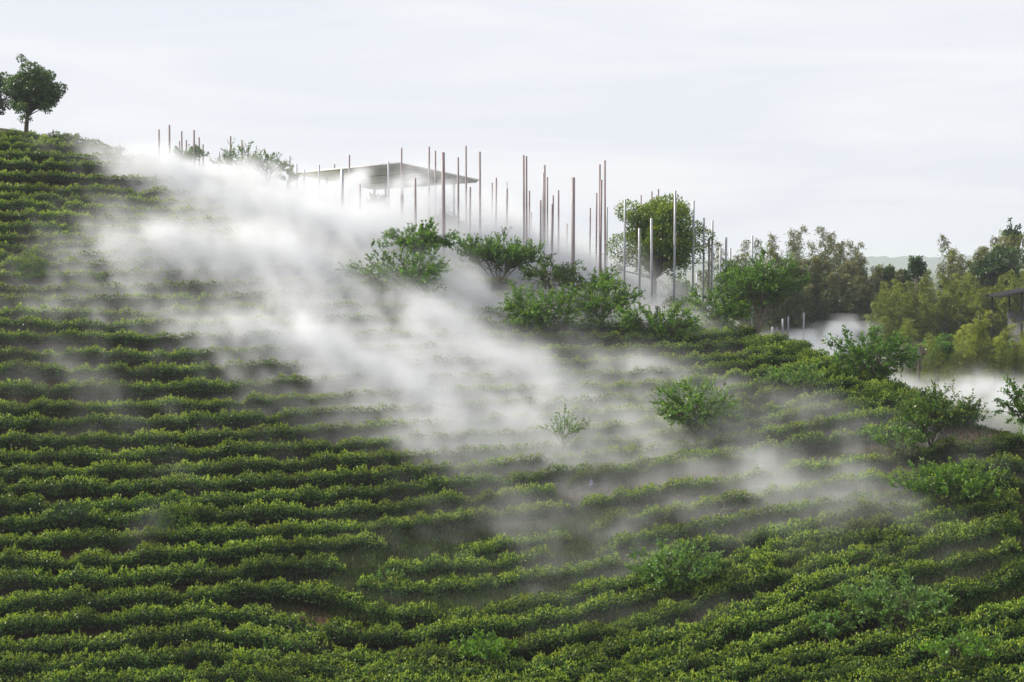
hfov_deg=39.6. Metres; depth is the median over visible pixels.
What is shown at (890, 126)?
sky
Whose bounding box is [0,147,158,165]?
tea hedge
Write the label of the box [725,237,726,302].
steel pole
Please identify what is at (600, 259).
steel pole
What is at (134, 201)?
tea hedge
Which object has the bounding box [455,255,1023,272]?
hills
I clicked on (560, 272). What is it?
fruit tree
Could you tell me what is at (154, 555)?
tea hedge
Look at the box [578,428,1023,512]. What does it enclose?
tea hedge
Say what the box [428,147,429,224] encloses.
steel pole
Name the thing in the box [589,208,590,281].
steel pole
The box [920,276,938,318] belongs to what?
bamboo
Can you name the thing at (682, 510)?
tea hedge
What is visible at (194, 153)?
steel pole
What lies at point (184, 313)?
tea hedge
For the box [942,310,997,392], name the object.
bamboo
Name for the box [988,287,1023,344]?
bamboo
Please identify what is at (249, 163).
sapling
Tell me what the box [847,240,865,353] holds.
bamboo
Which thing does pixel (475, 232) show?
round tree
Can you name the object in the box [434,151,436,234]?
steel pole
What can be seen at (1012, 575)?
tea hedge
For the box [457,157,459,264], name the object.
steel pole
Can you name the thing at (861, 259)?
bamboo
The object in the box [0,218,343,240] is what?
tea hedge
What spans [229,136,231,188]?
steel pole
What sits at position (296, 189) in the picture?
steel pole
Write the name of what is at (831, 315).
bamboo
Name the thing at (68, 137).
tea hedge
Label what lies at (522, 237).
steel pole
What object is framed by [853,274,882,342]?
bamboo
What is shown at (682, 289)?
shrub
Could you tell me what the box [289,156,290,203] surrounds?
steel pole
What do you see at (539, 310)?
shrub
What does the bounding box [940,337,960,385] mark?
bamboo
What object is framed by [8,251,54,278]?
tea bush
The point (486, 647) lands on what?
sapling
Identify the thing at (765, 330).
bamboo
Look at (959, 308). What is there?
bamboo
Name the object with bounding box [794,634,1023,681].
tea hedge
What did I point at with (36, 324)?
tea hedge
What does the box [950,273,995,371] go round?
bamboo
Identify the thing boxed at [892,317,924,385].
bamboo
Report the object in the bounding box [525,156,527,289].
steel pole
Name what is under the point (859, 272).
bamboo
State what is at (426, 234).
shrub
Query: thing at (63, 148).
tea hedge
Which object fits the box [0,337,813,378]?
tea hedge
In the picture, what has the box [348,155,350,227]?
steel pole
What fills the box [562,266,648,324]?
shrub
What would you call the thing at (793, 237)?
bamboo
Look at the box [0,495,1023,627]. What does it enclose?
tea hedge
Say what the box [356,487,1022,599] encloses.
tea hedge
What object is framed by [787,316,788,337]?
steel pole
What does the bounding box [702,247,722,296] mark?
bamboo
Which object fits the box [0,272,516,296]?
tea hedge
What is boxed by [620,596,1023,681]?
tea hedge
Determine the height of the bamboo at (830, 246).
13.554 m
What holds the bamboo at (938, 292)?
on the ground at (566, 496)
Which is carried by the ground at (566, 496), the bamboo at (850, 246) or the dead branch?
the bamboo at (850, 246)
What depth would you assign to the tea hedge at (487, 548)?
54.79 m
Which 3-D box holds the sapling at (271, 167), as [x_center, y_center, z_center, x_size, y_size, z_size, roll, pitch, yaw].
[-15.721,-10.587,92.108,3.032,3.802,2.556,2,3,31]
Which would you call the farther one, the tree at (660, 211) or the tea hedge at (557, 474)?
the tree at (660, 211)
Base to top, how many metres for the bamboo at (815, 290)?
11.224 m
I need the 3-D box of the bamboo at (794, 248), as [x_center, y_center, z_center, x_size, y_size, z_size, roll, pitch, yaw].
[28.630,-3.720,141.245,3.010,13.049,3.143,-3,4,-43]
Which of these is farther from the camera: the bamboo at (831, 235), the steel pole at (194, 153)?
the bamboo at (831, 235)
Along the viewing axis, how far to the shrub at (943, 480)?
49.57 m
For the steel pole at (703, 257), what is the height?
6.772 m
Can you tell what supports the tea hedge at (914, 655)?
on the ground at (566, 496)
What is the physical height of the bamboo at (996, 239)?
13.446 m
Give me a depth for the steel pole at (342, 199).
87.59 m
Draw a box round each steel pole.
[158,129,159,163]
[168,125,170,164]
[181,131,182,163]
[193,130,195,177]
[198,137,200,175]
[202,144,203,175]
[218,152,219,176]
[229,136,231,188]
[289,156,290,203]
[296,164,297,209]
[303,170,304,208]
[318,165,320,209]
[334,164,335,219]
[341,169,343,230]
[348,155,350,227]
[358,184,360,243]
[388,162,389,229]
[400,148,401,230]
[414,178,416,235]
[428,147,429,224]
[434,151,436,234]
[441,152,445,263]
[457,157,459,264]
[465,146,466,265]
[469,187,470,264]
[479,152,482,277]
[491,183,492,263]
[495,178,496,277]
[506,189,507,278]
[521,220,522,278]
[522,155,525,289]
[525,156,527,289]
[528,191,530,285]
[530,212,532,282]
[540,200,542,292]
[542,173,543,288]
[544,165,545,291]
[546,177,547,287]
[551,204,552,291]
[552,195,553,282]
[558,190,559,289]
[565,224,567,289]
[571,177,574,291]
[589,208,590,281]
[595,193,596,295]
[599,164,600,252]
[599,180,601,292]
[604,160,605,274]
[606,207,607,273]
[623,199,625,294]
[638,228,640,307]
[640,195,641,304]
[650,218,653,312]
[657,189,658,305]
[673,191,675,295]
[692,201,694,313]
[696,273,697,314]
[702,218,704,303]
[708,238,709,315]
[710,220,713,318]
[719,247,720,303]
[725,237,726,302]
[751,235,752,325]
[782,319,783,334]
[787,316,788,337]
[803,313,804,344]
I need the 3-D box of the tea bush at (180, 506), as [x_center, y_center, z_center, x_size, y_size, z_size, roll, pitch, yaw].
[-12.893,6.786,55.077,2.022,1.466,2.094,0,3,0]
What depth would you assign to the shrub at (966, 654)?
41.01 m
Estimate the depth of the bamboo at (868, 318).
112.89 m
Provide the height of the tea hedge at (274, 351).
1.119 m
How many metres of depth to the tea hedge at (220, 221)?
79.85 m
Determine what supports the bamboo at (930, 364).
on the ground at (566, 496)
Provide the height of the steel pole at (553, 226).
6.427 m
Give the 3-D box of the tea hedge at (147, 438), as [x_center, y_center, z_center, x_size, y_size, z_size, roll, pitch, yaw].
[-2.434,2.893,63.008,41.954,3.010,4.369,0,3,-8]
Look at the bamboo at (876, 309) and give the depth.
131.06 m
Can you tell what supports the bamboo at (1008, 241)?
on the ground at (566, 496)
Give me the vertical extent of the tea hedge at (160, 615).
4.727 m
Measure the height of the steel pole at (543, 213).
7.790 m
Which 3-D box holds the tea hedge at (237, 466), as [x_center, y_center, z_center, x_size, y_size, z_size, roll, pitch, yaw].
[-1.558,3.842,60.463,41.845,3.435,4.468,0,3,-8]
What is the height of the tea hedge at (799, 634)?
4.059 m
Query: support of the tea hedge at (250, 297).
on the ground at (566, 496)
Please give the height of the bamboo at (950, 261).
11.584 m
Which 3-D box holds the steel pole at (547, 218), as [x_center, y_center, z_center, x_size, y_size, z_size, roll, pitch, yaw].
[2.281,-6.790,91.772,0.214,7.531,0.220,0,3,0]
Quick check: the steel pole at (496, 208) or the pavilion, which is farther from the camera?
the pavilion
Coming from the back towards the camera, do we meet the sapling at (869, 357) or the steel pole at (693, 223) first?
the steel pole at (693, 223)
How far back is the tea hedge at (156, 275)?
75.03 m
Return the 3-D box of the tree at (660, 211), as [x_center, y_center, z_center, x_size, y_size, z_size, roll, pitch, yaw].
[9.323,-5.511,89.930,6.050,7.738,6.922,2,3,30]
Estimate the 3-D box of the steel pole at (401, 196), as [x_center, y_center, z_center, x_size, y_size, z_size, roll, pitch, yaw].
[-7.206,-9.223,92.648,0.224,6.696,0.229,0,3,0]
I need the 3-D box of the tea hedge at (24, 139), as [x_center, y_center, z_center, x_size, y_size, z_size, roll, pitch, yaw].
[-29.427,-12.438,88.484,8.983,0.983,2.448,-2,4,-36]
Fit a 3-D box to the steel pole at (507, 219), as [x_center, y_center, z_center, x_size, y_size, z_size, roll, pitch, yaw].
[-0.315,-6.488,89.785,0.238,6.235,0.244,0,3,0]
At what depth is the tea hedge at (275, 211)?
81.06 m
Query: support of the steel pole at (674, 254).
on the ground at (566, 496)
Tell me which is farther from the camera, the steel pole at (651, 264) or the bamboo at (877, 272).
the bamboo at (877, 272)
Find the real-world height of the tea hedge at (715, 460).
2.002 m
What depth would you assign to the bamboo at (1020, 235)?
145.17 m
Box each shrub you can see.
[45,499,89,533]
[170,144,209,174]
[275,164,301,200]
[380,217,464,268]
[496,279,607,336]
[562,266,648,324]
[611,295,704,344]
[623,531,726,593]
[658,274,700,304]
[660,296,690,312]
[675,285,759,325]
[756,359,825,400]
[803,607,859,643]
[837,569,960,633]
[858,417,935,467]
[884,454,1010,506]
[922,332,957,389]
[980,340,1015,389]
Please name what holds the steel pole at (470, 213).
on the ground at (566, 496)
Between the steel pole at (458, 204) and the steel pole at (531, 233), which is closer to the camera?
the steel pole at (458, 204)
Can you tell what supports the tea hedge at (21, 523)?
on the ground at (566, 496)
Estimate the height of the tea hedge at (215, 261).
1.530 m
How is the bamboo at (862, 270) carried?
on the ground at (566, 496)
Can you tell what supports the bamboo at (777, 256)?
on the ground at (566, 496)
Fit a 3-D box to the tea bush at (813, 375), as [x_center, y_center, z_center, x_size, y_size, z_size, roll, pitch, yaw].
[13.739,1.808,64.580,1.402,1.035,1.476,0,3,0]
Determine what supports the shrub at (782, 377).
on the ground at (566, 496)
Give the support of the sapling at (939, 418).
on the ground at (566, 496)
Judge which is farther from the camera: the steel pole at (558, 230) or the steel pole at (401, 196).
the steel pole at (401, 196)
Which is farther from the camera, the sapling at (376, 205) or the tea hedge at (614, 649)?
the sapling at (376, 205)
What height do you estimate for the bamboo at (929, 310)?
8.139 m
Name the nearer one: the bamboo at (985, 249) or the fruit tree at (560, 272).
the fruit tree at (560, 272)
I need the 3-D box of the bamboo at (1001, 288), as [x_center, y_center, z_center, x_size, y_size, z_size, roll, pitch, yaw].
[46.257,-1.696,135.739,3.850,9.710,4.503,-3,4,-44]
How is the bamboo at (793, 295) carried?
on the ground at (566, 496)
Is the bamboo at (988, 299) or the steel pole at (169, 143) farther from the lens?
the bamboo at (988, 299)
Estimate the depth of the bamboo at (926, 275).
139.56 m
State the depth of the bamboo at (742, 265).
142.63 m
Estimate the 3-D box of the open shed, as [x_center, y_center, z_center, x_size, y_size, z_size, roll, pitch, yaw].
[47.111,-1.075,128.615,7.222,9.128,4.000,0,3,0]
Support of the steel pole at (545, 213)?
on the ground at (566, 496)
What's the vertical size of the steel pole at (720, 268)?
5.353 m
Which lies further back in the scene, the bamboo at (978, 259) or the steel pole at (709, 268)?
the bamboo at (978, 259)
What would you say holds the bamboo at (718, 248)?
on the ground at (566, 496)
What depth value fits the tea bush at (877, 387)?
62.03 m
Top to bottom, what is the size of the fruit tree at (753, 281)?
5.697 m
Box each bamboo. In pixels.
[697,269,714,315]
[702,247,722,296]
[713,241,728,294]
[732,253,754,327]
[736,238,750,267]
[746,272,778,334]
[749,238,765,262]
[762,242,778,278]
[764,265,796,334]
[765,231,783,334]
[770,277,815,341]
[771,249,797,319]
[775,259,803,334]
[782,228,808,339]
[785,224,809,267]
[787,262,825,339]
[788,238,814,288]
[799,257,843,353]
[803,241,823,348]
[808,255,848,354]
[811,270,850,354]
[812,226,838,341]
[815,231,838,353]
[820,239,845,348]
[824,262,869,363]
[826,235,847,355]
[826,259,860,352]
[833,273,867,347]
[842,238,860,342]
[845,257,868,344]
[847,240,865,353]
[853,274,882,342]
[854,252,880,350]
[854,268,884,362]
[859,287,902,347]
[863,315,906,379]
[869,266,890,330]
[876,280,906,368]
[889,278,928,370]
[890,268,907,358]
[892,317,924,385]
[895,290,917,371]
[898,271,913,323]
[911,292,940,372]
[913,269,936,367]
[915,281,952,363]
[919,342,952,390]
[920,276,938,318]
[920,324,980,396]
[933,263,957,312]
[934,290,956,364]
[936,233,961,287]
[937,272,970,367]
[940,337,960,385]
[942,280,970,370]
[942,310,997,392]
[944,253,976,361]
[946,246,985,326]
[947,286,988,374]
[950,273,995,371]
[964,319,990,387]
[966,284,1000,371]
[967,250,991,308]
[976,245,990,307]
[981,336,1002,384]
[982,323,1017,396]
[983,242,1009,366]
[983,272,1009,341]
[987,235,1006,259]
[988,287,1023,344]
[989,235,1022,328]
[989,330,1023,385]
[993,267,1023,336]
[998,228,1023,286]
[1002,339,1023,390]
[1013,254,1023,295]
[1016,250,1023,280]
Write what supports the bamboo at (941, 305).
on the ground at (566, 496)
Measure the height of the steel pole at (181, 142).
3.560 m
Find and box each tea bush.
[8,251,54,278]
[153,498,203,533]
[740,334,770,351]
[774,340,798,357]
[796,348,820,365]
[799,370,825,385]
[828,361,851,381]
[842,393,870,416]
[862,380,901,405]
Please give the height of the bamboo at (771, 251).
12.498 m
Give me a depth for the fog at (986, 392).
116.06 m
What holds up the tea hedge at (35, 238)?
on the ground at (566, 496)
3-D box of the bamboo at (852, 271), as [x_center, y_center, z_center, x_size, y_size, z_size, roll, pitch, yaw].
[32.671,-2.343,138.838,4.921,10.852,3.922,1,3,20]
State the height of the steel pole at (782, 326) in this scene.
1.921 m
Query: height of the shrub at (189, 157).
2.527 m
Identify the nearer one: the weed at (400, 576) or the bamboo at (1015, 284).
the weed at (400, 576)
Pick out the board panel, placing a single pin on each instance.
(944, 327)
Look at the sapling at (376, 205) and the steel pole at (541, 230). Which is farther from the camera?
the sapling at (376, 205)
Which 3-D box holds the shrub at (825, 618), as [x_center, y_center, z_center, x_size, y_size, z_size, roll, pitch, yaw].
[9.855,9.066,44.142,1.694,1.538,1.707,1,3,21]
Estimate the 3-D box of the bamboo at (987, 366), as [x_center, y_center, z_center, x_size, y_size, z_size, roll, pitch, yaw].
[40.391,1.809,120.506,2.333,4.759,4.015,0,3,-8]
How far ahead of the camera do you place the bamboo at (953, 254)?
144.56 m
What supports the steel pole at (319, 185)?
on the ground at (566, 496)
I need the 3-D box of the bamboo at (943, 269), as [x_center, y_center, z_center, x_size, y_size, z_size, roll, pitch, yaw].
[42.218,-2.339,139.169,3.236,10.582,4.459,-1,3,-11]
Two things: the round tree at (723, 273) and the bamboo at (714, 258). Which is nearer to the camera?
the round tree at (723, 273)
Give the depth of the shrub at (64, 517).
53.93 m
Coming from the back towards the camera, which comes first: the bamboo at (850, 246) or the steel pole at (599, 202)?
the bamboo at (850, 246)
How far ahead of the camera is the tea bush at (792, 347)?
71.24 m
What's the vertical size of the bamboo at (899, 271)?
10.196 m
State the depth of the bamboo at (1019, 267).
140.91 m
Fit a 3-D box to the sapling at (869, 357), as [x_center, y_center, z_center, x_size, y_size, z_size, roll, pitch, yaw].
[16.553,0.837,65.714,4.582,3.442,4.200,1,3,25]
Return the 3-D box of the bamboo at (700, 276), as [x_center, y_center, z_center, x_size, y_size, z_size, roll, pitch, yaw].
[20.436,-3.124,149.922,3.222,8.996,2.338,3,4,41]
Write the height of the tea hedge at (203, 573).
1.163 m
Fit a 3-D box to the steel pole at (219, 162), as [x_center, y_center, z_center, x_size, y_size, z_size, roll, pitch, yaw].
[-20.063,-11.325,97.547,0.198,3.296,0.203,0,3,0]
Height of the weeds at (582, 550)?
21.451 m
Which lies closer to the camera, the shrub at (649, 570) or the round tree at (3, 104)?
the shrub at (649, 570)
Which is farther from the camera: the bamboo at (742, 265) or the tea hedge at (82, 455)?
the bamboo at (742, 265)
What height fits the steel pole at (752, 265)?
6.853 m
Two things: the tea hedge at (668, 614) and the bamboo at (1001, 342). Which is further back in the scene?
the bamboo at (1001, 342)
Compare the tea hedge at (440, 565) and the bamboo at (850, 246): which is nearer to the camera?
the tea hedge at (440, 565)
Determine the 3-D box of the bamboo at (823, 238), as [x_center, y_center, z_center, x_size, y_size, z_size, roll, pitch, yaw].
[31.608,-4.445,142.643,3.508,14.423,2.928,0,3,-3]
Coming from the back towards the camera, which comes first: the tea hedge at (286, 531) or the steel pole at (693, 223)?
the steel pole at (693, 223)
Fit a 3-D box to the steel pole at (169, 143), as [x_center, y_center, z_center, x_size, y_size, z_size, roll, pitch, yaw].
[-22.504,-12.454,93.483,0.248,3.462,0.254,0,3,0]
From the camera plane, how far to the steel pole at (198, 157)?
95.44 m
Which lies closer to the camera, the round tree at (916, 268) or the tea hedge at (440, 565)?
the tea hedge at (440, 565)
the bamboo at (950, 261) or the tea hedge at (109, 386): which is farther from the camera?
the bamboo at (950, 261)
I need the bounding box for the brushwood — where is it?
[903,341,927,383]
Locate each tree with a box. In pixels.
[0,54,68,132]
[0,71,12,114]
[417,206,475,256]
[448,225,490,264]
[452,226,550,291]
[517,251,583,293]
[602,193,717,308]
[713,244,811,335]
[714,259,758,325]
[878,264,914,367]
[907,255,927,371]
[969,245,1020,330]
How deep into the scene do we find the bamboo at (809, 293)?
138.27 m
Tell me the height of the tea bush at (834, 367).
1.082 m
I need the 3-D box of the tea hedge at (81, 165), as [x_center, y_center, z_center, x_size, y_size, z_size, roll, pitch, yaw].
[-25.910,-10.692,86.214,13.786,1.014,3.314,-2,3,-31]
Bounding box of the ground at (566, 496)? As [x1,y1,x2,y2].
[0,128,1023,681]
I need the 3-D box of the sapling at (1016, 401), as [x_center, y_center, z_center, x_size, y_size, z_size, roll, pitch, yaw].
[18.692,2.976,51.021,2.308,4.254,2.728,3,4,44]
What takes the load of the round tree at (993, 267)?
on the ground at (566, 496)
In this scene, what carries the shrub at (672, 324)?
on the ground at (566, 496)
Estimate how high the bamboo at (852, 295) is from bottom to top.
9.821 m
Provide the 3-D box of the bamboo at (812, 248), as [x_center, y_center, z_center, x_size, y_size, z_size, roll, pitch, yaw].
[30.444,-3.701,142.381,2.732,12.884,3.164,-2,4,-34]
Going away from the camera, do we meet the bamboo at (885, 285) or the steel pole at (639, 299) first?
the steel pole at (639, 299)
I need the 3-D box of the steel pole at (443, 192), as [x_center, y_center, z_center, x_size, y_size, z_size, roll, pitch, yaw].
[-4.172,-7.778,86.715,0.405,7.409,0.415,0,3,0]
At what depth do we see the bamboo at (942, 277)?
135.72 m
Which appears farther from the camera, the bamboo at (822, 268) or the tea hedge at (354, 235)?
the bamboo at (822, 268)
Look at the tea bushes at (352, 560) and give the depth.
53.01 m
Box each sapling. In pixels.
[209,138,264,192]
[240,147,289,201]
[335,235,451,303]
[361,192,387,236]
[448,628,519,665]
[539,404,591,457]
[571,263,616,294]
[649,375,751,443]
[817,323,923,380]
[891,379,992,451]
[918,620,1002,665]
[991,369,1023,431]
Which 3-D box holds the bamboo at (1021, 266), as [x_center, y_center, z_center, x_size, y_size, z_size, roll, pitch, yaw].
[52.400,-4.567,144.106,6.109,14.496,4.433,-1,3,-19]
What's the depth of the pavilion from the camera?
100.45 m
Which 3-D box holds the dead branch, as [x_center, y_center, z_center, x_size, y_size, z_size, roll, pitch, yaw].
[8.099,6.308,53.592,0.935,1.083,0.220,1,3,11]
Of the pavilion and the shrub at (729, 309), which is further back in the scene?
the pavilion
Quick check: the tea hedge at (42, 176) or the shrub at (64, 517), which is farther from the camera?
the tea hedge at (42, 176)
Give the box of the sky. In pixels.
[0,0,1023,261]
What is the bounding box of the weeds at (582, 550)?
[0,150,1023,675]
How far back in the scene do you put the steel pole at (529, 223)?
91.68 m
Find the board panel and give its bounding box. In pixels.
[933,311,947,372]
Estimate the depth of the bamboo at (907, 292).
142.21 m
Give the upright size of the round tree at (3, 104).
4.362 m
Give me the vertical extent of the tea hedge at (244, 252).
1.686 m
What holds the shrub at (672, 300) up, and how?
on the ground at (566, 496)
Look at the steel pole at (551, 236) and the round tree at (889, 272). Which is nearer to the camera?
the steel pole at (551, 236)
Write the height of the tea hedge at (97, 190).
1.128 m
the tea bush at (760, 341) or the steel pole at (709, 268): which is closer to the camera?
the tea bush at (760, 341)
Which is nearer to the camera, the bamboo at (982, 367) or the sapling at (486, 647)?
the sapling at (486, 647)
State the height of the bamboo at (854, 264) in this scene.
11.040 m
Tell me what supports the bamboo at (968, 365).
on the ground at (566, 496)
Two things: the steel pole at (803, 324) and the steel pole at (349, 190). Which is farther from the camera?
the steel pole at (349, 190)
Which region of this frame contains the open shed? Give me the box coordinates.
[986,287,1023,376]
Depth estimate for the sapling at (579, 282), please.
83.94 m
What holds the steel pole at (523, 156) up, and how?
on the ground at (566, 496)
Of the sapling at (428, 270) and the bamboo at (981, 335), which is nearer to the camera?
the sapling at (428, 270)
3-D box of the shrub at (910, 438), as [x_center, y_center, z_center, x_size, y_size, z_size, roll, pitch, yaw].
[14.875,4.018,54.462,2.806,2.193,2.722,0,3,0]
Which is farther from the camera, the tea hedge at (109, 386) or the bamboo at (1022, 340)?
the bamboo at (1022, 340)
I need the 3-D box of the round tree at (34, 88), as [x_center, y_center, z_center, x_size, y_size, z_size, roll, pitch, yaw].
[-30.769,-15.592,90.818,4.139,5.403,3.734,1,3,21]
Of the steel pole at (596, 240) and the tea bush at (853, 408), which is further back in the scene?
the steel pole at (596, 240)
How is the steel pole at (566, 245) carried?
on the ground at (566, 496)
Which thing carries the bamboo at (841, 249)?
on the ground at (566, 496)
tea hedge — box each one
[0,128,81,141]
[0,134,104,147]
[0,139,126,155]
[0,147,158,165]
[0,155,189,176]
[0,169,228,187]
[0,181,270,199]
[0,190,297,209]
[0,196,331,218]
[0,206,340,228]
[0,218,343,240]
[0,229,400,254]
[0,230,342,249]
[0,237,408,262]
[0,248,457,271]
[0,259,504,283]
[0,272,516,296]
[0,285,511,307]
[0,299,509,321]
[0,312,735,334]
[0,322,762,345]
[0,331,789,361]
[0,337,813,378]
[0,346,829,396]
[0,354,850,415]
[0,362,864,429]
[0,369,893,448]
[0,377,909,464]
[0,386,926,480]
[0,396,951,495]
[0,408,981,514]
[0,481,557,532]
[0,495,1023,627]
[0,499,569,549]
[0,509,1019,646]
[0,512,1022,670]
[0,518,1022,681]
[0,528,387,571]
[0,533,1022,681]
[0,549,349,589]
[116,598,889,681]
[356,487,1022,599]
[377,544,555,578]
[452,529,573,564]
[566,447,742,489]
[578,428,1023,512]
[589,451,1023,534]
[595,468,1023,557]
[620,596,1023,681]
[703,615,1023,681]
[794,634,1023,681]
[870,662,1023,681]
[924,555,1023,607]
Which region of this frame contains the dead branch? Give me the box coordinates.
[715,495,736,519]
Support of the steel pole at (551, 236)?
on the ground at (566, 496)
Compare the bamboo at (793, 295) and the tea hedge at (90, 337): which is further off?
the bamboo at (793, 295)
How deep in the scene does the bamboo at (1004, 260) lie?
140.51 m
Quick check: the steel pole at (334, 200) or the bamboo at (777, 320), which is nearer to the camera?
the steel pole at (334, 200)
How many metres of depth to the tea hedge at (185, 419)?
64.08 m
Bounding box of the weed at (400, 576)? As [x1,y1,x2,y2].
[369,566,405,583]
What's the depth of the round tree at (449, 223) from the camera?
100.18 m
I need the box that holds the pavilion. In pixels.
[298,162,478,255]
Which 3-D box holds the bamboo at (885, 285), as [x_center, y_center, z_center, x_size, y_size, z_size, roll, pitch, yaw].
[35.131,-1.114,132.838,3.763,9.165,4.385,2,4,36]
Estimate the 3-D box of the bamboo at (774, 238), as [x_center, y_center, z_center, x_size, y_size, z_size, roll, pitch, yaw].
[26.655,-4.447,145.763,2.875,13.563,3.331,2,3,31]
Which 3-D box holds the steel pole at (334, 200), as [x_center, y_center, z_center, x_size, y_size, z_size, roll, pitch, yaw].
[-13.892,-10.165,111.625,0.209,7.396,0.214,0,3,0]
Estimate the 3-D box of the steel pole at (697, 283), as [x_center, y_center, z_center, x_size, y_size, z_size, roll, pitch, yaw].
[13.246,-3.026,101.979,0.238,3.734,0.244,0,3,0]
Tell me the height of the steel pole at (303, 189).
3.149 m
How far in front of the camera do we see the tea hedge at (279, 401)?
65.81 m
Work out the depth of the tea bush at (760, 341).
71.79 m
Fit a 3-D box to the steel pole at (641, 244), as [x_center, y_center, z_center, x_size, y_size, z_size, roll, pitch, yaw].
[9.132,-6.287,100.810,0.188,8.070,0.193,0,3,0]
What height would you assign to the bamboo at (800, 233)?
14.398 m
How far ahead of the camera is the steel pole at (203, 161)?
97.46 m
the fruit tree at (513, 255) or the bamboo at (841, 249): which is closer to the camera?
the fruit tree at (513, 255)
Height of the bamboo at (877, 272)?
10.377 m
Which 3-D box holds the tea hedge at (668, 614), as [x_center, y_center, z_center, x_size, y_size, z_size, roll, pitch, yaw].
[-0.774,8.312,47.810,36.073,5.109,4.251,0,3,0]
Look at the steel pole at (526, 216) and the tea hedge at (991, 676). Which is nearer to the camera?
the tea hedge at (991, 676)
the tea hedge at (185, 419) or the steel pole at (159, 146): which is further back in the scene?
the steel pole at (159, 146)
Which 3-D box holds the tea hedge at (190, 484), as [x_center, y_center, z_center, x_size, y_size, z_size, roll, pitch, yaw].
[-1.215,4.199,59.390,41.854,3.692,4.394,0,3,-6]
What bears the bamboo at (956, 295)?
on the ground at (566, 496)
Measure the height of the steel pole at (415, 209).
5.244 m
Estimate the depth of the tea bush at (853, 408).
60.67 m
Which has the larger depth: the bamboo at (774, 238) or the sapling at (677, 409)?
the bamboo at (774, 238)
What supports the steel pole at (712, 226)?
on the ground at (566, 496)
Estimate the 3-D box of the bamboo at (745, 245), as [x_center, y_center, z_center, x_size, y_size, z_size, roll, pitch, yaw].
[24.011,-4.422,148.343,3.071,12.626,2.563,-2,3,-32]
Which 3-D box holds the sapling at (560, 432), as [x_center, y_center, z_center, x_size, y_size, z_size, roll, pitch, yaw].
[2.314,4.117,61.890,2.400,2.742,2.135,0,3,0]
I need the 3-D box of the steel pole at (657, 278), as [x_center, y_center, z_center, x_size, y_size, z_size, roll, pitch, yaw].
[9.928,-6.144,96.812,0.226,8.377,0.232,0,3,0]
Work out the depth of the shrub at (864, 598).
43.98 m
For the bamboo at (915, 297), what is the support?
on the ground at (566, 496)
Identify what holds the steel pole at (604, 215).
on the ground at (566, 496)
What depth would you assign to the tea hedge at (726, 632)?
46.11 m
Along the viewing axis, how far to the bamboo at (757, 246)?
148.72 m
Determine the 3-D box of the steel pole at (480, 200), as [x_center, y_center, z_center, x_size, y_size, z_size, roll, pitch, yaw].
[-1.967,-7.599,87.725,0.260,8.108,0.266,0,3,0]
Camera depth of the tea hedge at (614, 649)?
47.33 m
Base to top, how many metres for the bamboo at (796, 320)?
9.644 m
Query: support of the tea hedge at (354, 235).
on the ground at (566, 496)
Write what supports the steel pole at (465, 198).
on the ground at (566, 496)
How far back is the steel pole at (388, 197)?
90.61 m
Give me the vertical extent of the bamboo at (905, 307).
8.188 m
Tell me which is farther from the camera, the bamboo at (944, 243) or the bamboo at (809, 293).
the bamboo at (944, 243)
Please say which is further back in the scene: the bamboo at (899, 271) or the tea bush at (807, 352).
the bamboo at (899, 271)
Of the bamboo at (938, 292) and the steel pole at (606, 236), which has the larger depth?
the bamboo at (938, 292)
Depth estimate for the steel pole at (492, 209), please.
96.62 m
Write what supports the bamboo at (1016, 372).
on the ground at (566, 496)
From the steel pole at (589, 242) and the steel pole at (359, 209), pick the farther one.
the steel pole at (589, 242)
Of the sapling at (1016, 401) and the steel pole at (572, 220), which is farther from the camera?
the steel pole at (572, 220)

